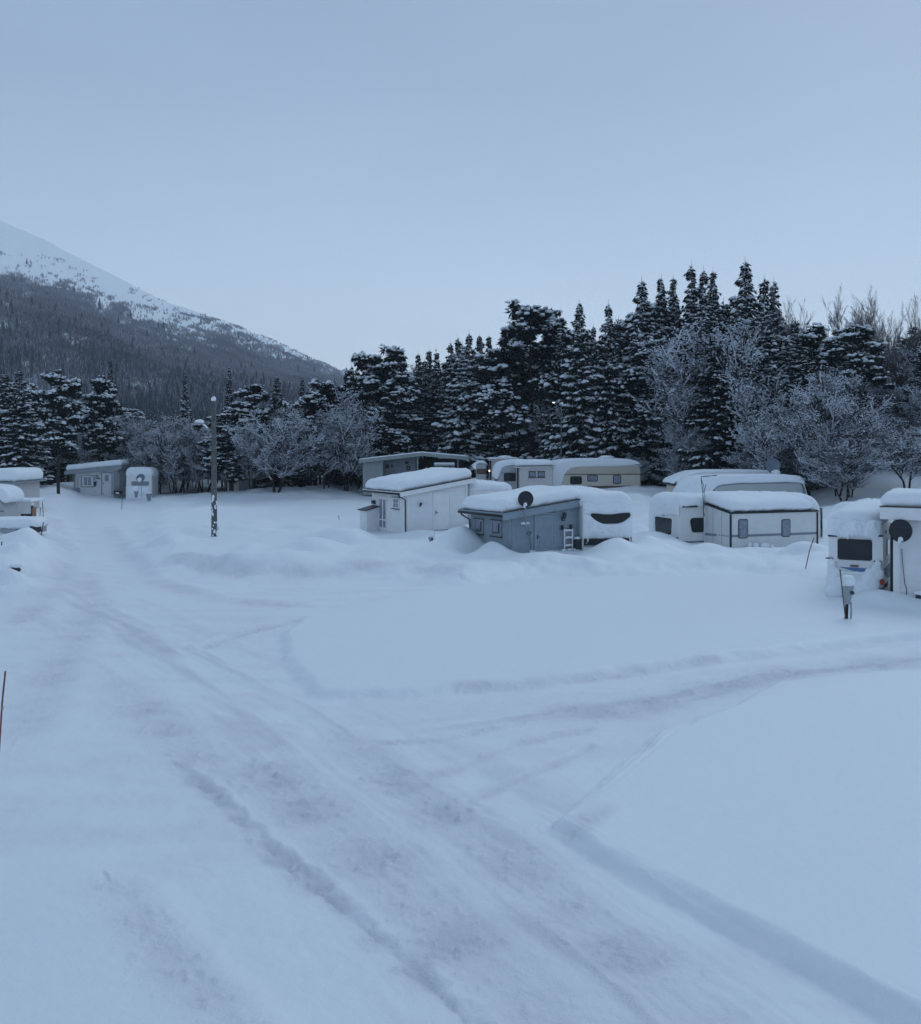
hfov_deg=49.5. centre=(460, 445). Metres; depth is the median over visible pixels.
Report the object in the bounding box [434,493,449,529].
door
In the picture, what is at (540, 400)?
birch tree
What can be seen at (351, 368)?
spruce tree
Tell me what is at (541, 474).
window
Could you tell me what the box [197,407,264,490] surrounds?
pine tree
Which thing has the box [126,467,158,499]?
caravan
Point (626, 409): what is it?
birch tree
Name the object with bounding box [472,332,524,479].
spruce tree
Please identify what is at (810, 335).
pine tree
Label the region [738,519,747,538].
window
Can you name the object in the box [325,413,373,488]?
birch tree
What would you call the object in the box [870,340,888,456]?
spruce tree
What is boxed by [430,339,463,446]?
spruce tree
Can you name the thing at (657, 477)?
snowy bush
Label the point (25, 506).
deck railing
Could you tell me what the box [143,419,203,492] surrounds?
birch tree
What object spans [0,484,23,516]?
caravan
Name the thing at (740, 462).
snowy bush
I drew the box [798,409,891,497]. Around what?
birch tree
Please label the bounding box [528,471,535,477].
window
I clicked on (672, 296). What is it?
spruce tree
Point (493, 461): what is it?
awning cabin
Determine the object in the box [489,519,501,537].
window
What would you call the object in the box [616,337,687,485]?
pine tree
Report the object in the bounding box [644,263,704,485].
spruce tree
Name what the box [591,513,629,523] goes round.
window
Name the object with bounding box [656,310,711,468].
spruce tree
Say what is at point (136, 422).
birch tree
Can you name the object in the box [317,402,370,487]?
birch tree
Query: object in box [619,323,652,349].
pine tree
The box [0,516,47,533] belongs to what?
snow covered trailer
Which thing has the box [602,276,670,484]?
spruce tree
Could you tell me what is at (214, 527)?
lamp pole
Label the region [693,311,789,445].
birch tree
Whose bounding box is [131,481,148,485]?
window
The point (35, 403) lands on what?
pine tree
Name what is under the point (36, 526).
rock
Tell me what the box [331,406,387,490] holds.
birch tree
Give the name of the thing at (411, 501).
summer cabin
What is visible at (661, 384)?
birch tree
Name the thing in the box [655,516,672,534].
window
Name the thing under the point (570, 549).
shelf plank
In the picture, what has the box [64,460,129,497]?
cabin
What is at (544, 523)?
door
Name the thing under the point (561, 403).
street lamp
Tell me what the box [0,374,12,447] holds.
spruce tree
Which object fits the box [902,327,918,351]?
spruce tree
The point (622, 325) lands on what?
pine tree
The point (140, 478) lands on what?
satellite dish
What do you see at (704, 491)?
tv antenna
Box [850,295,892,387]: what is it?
birch tree
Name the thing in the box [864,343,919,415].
birch tree
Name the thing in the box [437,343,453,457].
spruce tree
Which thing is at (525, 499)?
satellite dish
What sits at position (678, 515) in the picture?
caravan
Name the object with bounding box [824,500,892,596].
caravan
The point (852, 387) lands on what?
birch tree
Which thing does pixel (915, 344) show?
birch tree
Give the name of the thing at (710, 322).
spruce tree
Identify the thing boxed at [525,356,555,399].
birch tree
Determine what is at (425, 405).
spruce tree
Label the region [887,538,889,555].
side window
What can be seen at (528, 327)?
pine tree
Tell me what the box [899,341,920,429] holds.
spruce tree
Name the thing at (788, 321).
birch tree
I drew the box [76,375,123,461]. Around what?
pine tree
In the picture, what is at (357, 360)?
pine tree
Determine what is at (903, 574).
cable
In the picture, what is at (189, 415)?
spruce tree
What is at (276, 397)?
spruce tree
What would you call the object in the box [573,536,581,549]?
plastic crate
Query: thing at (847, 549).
window
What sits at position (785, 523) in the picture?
window
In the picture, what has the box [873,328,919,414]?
birch tree
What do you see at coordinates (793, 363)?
spruce tree
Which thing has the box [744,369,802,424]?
birch tree
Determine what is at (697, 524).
window
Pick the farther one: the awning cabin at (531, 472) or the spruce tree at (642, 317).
the spruce tree at (642, 317)
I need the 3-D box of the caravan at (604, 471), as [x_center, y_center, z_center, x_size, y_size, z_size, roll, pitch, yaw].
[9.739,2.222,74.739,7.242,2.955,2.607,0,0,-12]
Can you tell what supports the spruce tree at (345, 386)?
on the snow ground
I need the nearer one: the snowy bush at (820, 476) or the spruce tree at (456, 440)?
the snowy bush at (820, 476)
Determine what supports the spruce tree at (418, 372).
on the snow ground
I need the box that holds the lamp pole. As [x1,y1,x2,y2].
[193,396,218,536]
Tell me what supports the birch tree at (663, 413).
on the snow ground
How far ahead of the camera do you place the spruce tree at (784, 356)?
75.94 m
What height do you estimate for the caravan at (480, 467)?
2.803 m
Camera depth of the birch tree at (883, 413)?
67.17 m
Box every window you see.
[82,476,92,486]
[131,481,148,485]
[391,497,399,509]
[473,518,483,534]
[477,469,485,473]
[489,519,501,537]
[504,473,515,480]
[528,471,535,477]
[537,471,545,477]
[570,476,581,483]
[587,475,597,481]
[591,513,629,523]
[613,475,620,483]
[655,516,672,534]
[690,518,703,531]
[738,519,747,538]
[781,519,789,536]
[837,539,871,560]
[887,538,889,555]
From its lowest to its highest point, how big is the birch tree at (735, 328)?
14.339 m
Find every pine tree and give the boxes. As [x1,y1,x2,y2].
[0,376,30,397]
[20,383,38,388]
[26,389,51,466]
[32,369,83,493]
[44,420,93,481]
[72,401,104,417]
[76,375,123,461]
[79,438,129,463]
[81,400,113,425]
[100,428,131,464]
[111,411,146,426]
[113,407,144,419]
[190,424,208,434]
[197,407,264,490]
[204,426,248,490]
[232,383,271,488]
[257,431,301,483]
[270,398,293,417]
[287,389,329,485]
[303,379,349,484]
[313,409,333,484]
[342,350,389,442]
[352,343,422,452]
[362,380,424,456]
[439,362,448,389]
[472,299,590,458]
[513,342,545,406]
[607,316,632,355]
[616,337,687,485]
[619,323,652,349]
[646,301,668,322]
[774,335,789,357]
[777,324,801,338]
[782,322,833,374]
[816,321,900,427]
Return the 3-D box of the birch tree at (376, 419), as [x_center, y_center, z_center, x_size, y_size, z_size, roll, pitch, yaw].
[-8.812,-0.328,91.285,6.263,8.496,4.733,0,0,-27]
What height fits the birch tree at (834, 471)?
4.068 m
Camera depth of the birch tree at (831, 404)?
60.95 m
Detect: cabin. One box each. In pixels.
[0,467,45,507]
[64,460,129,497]
[357,467,475,532]
[488,455,519,480]
[513,459,553,488]
[663,469,780,491]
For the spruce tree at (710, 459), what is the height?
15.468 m
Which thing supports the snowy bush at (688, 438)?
on the snow ground
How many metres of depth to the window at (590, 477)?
73.45 m
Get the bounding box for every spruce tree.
[0,370,54,483]
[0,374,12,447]
[40,431,66,484]
[108,359,116,416]
[179,370,191,425]
[187,412,192,424]
[222,367,234,412]
[256,376,293,487]
[289,378,312,485]
[322,390,362,485]
[330,367,348,484]
[332,364,353,474]
[392,360,423,458]
[408,354,425,458]
[411,351,446,458]
[420,358,427,376]
[424,349,447,458]
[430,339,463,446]
[431,344,488,478]
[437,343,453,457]
[439,334,493,477]
[469,336,493,463]
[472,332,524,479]
[483,336,493,415]
[534,317,568,458]
[538,303,609,460]
[583,299,643,458]
[587,322,599,407]
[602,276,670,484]
[611,322,629,379]
[642,278,676,481]
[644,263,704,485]
[655,310,703,474]
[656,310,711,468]
[658,309,722,486]
[667,279,680,323]
[669,297,754,475]
[670,300,681,338]
[697,271,718,331]
[702,319,715,397]
[707,272,721,316]
[728,263,760,329]
[728,301,789,460]
[751,307,761,337]
[756,278,783,334]
[767,314,776,335]
[768,282,787,330]
[773,335,785,375]
[774,336,786,365]
[775,342,801,396]
[781,345,822,486]
[786,321,804,361]
[790,334,803,379]
[817,331,826,343]
[825,363,848,412]
[832,342,867,468]
[855,342,876,457]
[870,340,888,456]
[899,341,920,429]
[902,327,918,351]
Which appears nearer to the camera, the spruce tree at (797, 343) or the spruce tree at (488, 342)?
the spruce tree at (797, 343)
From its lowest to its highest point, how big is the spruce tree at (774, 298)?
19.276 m
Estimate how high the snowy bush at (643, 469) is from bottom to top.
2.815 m
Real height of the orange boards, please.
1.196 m
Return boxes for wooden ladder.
[564,528,572,548]
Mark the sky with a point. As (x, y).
(329, 181)
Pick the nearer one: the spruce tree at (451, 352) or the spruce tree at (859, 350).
the spruce tree at (859, 350)
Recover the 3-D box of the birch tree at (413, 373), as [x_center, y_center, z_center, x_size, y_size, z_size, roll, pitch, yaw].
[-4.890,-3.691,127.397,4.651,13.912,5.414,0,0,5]
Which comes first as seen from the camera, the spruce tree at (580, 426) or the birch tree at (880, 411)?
the birch tree at (880, 411)
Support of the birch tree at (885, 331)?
on the snow ground
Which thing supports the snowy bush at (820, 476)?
on the snow ground
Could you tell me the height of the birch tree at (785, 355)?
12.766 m
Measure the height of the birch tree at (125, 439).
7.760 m
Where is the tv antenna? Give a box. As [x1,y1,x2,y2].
[701,475,717,516]
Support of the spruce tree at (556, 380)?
on the snow ground
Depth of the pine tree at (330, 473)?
94.91 m
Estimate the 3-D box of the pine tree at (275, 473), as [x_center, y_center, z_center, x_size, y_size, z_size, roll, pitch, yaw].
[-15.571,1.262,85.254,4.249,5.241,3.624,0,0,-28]
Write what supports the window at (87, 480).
in the cabin at (110, 481)
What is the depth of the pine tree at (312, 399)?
87.29 m
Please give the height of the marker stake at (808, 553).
1.345 m
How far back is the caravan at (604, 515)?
41.20 m
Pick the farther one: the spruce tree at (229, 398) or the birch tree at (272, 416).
the spruce tree at (229, 398)
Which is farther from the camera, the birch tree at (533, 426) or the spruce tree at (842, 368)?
the birch tree at (533, 426)
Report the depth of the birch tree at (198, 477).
89.44 m
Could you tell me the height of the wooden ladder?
0.968 m
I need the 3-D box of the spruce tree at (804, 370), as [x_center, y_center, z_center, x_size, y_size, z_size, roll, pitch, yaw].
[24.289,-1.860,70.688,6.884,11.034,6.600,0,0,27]
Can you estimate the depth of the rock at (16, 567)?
35.91 m
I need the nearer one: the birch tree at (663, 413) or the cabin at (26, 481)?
the cabin at (26, 481)
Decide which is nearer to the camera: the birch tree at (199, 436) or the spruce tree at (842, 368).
the spruce tree at (842, 368)
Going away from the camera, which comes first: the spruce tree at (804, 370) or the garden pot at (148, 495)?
the spruce tree at (804, 370)
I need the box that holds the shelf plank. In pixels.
[560,548,579,550]
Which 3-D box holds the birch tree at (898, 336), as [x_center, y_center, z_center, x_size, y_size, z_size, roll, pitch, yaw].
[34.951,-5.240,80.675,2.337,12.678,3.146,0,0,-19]
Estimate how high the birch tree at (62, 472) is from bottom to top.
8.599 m
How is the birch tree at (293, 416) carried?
on the snow ground
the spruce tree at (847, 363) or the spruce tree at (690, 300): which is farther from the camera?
the spruce tree at (690, 300)
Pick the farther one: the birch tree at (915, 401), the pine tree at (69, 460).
the pine tree at (69, 460)
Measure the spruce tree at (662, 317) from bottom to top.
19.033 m
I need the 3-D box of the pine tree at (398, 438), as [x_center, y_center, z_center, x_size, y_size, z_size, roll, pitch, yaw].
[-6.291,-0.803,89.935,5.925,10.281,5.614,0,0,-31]
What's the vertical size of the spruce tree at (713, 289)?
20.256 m
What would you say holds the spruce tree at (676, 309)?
on the snow ground
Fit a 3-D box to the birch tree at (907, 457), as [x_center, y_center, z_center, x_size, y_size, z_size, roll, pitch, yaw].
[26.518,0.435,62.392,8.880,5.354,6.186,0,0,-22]
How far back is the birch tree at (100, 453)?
101.80 m
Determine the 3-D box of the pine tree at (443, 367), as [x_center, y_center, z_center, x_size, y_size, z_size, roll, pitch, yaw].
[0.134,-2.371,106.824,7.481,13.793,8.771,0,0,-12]
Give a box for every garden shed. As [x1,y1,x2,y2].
[458,485,580,552]
[880,488,920,595]
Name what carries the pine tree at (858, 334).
on the snow ground
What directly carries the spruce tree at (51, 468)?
on the snow ground
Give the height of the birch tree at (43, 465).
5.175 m
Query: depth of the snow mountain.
1312.78 m
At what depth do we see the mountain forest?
723.02 m
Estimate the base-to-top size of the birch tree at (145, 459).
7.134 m
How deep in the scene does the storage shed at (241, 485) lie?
90.04 m
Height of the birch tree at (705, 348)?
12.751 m
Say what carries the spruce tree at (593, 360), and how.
on the snow ground
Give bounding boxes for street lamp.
[552,401,562,458]
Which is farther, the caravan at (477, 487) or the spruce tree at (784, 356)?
the spruce tree at (784, 356)
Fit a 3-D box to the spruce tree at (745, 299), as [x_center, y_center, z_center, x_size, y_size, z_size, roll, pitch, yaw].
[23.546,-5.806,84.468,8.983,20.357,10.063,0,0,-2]
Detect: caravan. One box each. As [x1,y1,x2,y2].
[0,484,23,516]
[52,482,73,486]
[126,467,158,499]
[468,479,511,523]
[472,460,487,479]
[492,459,524,489]
[552,455,641,488]
[561,485,631,550]
[649,490,823,542]
[672,473,810,495]
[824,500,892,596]
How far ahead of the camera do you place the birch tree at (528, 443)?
87.79 m
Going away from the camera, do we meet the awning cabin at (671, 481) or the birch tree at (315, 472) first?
the awning cabin at (671, 481)
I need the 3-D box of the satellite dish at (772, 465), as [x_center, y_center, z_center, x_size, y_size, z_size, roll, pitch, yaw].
[19.235,1.818,61.422,0.914,2.088,0.440,0,0,0]
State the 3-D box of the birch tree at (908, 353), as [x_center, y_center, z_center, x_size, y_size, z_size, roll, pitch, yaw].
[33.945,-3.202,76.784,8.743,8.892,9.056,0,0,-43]
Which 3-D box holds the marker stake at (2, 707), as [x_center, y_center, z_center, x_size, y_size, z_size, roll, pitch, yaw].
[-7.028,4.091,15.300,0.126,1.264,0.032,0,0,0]
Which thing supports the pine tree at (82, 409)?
on the snow ground
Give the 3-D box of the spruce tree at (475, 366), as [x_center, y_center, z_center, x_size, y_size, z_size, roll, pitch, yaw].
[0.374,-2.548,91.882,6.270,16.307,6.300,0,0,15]
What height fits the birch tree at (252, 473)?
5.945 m
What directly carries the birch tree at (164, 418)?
on the snow ground
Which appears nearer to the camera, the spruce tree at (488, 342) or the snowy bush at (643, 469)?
the snowy bush at (643, 469)
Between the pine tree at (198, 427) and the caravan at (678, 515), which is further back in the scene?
the pine tree at (198, 427)
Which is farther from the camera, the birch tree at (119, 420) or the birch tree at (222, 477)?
the birch tree at (119, 420)
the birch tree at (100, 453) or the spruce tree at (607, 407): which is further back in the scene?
the birch tree at (100, 453)
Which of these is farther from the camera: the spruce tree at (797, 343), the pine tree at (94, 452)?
the pine tree at (94, 452)
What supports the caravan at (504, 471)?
on the snow ground
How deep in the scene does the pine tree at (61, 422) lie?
83.38 m
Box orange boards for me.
[32,507,35,515]
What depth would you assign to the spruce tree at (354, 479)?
92.47 m
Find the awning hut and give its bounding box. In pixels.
[703,491,818,546]
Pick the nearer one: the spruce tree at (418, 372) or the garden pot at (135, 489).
the garden pot at (135, 489)
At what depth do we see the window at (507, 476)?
72.54 m
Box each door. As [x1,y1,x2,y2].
[102,473,110,494]
[379,497,385,529]
[393,461,401,473]
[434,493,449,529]
[536,514,553,551]
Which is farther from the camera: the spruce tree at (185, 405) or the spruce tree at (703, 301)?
the spruce tree at (185, 405)
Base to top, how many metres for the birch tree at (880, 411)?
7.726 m
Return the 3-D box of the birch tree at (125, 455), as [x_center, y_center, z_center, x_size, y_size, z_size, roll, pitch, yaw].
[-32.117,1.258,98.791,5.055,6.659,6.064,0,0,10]
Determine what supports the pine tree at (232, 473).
on the snow ground
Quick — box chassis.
[584,538,631,544]
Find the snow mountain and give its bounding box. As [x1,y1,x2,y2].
[0,221,344,415]
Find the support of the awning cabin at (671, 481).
on the snow ground
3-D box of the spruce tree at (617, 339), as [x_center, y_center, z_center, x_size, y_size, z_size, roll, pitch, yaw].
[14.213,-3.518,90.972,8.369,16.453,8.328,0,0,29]
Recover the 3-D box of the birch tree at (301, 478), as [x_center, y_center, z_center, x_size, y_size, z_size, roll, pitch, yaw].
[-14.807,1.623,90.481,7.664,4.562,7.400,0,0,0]
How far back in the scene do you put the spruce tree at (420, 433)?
95.71 m
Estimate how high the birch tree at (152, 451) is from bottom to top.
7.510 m
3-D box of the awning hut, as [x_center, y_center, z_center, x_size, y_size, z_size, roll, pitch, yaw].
[13.643,3.609,45.814,4.718,2.982,2.596,0,0,-20]
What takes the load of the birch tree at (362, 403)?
on the snow ground
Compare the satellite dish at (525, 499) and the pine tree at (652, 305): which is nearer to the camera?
the satellite dish at (525, 499)
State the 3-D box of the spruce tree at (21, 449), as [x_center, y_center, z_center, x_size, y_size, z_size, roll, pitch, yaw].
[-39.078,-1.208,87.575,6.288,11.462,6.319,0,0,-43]
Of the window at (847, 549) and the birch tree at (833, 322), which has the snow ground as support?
the birch tree at (833, 322)
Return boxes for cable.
[901,549,906,594]
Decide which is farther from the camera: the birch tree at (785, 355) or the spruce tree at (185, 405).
the spruce tree at (185, 405)
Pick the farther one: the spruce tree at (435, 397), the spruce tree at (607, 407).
the spruce tree at (435, 397)
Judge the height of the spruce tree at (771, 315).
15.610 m
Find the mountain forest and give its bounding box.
[0,250,358,425]
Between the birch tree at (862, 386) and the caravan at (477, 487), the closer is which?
the caravan at (477, 487)
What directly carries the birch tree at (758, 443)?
on the snow ground
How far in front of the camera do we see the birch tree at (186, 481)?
92.63 m
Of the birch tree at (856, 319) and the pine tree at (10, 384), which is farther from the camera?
the pine tree at (10, 384)
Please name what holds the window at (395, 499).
in the summer cabin at (411, 501)
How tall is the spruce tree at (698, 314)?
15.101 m
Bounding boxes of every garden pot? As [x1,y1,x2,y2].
[132,486,138,497]
[145,492,151,500]
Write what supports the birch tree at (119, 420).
on the snow ground
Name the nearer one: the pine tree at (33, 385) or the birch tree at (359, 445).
the birch tree at (359, 445)
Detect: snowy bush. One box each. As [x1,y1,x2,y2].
[624,452,654,484]
[647,445,684,481]
[656,418,720,474]
[658,429,724,469]
[721,443,801,474]
[779,437,824,490]
[796,455,858,485]
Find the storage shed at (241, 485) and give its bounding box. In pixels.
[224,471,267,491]
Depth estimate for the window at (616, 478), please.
73.86 m
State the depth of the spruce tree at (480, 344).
92.69 m
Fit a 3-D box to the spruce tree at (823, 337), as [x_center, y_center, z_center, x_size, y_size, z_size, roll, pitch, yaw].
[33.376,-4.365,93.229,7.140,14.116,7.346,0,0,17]
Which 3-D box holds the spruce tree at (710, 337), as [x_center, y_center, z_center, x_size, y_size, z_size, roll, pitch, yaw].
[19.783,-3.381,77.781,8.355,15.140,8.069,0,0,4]
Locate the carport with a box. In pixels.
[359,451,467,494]
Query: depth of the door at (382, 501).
52.68 m
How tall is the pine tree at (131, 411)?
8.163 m
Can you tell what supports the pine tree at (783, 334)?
on the snow ground
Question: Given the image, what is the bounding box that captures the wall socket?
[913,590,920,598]
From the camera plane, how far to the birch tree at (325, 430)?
86.17 m
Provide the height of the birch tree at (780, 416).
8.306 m
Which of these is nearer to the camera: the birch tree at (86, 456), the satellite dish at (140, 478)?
the satellite dish at (140, 478)
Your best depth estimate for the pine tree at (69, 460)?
101.30 m
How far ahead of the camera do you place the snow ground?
14.58 m
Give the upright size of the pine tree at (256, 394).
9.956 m
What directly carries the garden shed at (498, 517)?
on the snow ground
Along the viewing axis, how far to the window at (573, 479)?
73.20 m
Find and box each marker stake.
[0,671,5,743]
[805,538,813,568]
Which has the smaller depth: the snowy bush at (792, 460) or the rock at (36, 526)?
the rock at (36, 526)
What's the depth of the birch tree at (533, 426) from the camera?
85.50 m
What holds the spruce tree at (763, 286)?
on the snow ground
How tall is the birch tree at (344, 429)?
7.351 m
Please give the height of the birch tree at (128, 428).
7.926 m
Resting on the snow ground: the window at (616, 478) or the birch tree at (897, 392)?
the birch tree at (897, 392)
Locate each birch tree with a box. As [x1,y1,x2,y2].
[34,447,60,472]
[38,409,64,481]
[68,425,97,464]
[88,439,107,461]
[101,415,153,469]
[107,415,137,431]
[118,435,147,464]
[119,412,153,446]
[119,419,194,493]
[121,412,159,464]
[136,413,160,435]
[136,415,189,493]
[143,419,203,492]
[143,424,186,493]
[153,425,200,492]
[156,409,201,489]
[161,415,223,492]
[172,441,208,492]
[188,422,235,490]
[191,439,223,481]
[219,405,328,492]
[228,423,277,488]
[263,407,312,485]
[264,452,313,486]
[274,398,311,485]
[296,432,327,485]
[307,383,364,490]
[309,417,342,485]
[316,406,364,488]
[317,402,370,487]
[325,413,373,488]
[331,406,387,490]
[332,469,340,484]
[350,400,393,485]
[351,387,381,455]
[408,364,415,374]
[488,389,556,456]
[517,342,544,403]
[523,397,592,450]
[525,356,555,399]
[590,393,650,437]
[613,316,733,447]
[638,360,693,449]
[657,332,712,419]
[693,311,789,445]
[707,303,792,389]
[721,384,810,459]
[729,389,808,473]
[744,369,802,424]
[759,392,810,458]
[761,284,815,342]
[770,329,830,374]
[772,359,854,494]
[776,405,813,476]
[789,361,898,495]
[793,435,902,500]
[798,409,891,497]
[812,363,872,487]
[812,373,891,414]
[822,284,859,337]
[828,409,920,487]
[838,285,895,355]
[847,339,873,396]
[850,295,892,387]
[855,314,881,388]
[858,373,914,456]
[863,403,896,472]
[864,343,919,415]
[870,309,902,362]
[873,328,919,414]
[877,345,918,415]
[878,334,918,374]
[881,301,907,359]
[882,341,920,436]
[886,409,920,465]
[897,295,920,368]
[899,364,920,391]
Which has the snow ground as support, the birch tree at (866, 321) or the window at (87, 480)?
the birch tree at (866, 321)
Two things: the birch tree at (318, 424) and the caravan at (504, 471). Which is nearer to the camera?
the caravan at (504, 471)
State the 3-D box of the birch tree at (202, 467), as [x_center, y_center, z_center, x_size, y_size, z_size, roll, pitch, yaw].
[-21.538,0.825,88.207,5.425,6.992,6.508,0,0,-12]
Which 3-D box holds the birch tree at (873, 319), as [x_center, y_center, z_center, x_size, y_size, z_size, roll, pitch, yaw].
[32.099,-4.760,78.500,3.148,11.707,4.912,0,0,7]
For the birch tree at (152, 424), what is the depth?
99.95 m
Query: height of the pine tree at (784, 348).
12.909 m
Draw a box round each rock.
[10,564,22,570]
[28,522,42,531]
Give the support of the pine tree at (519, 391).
on the snow ground
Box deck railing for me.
[16,498,44,515]
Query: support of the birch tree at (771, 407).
on the snow ground
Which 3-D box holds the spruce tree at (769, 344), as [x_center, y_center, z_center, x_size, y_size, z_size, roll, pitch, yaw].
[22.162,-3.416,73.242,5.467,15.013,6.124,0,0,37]
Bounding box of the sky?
[0,0,920,375]
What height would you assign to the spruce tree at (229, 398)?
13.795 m
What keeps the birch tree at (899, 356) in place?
on the snow ground
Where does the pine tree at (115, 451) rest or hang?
on the snow ground
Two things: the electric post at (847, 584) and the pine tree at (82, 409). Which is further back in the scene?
the pine tree at (82, 409)
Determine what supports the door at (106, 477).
in the cabin at (110, 481)
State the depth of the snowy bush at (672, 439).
74.83 m
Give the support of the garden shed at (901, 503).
on the snow ground
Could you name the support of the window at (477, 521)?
in the garden shed at (498, 517)
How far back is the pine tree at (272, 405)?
117.25 m
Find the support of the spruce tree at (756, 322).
on the snow ground
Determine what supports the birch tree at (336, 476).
on the snow ground
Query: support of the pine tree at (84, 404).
on the snow ground
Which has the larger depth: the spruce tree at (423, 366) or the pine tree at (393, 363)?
the spruce tree at (423, 366)
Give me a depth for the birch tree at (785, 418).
66.98 m
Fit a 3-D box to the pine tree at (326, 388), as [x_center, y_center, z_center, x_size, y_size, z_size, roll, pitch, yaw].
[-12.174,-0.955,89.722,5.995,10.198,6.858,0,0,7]
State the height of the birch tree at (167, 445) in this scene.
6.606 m
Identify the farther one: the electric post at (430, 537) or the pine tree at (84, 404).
the pine tree at (84, 404)
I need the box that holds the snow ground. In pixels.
[0,462,920,1023]
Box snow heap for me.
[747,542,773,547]
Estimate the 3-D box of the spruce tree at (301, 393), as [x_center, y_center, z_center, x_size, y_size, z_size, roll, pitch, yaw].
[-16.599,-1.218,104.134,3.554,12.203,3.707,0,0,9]
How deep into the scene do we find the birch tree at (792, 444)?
63.23 m
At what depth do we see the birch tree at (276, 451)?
81.59 m
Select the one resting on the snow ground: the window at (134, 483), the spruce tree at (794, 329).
the spruce tree at (794, 329)
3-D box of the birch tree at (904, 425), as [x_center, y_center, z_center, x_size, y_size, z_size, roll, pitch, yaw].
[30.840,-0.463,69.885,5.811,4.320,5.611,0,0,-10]
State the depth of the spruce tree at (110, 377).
119.90 m
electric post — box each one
[428,516,434,541]
[839,569,854,618]
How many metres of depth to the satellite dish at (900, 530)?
29.19 m
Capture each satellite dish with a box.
[136,474,144,496]
[518,491,532,527]
[765,458,779,473]
[889,519,911,543]
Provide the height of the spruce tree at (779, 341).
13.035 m
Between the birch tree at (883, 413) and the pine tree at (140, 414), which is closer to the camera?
the birch tree at (883, 413)
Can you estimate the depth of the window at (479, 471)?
77.98 m

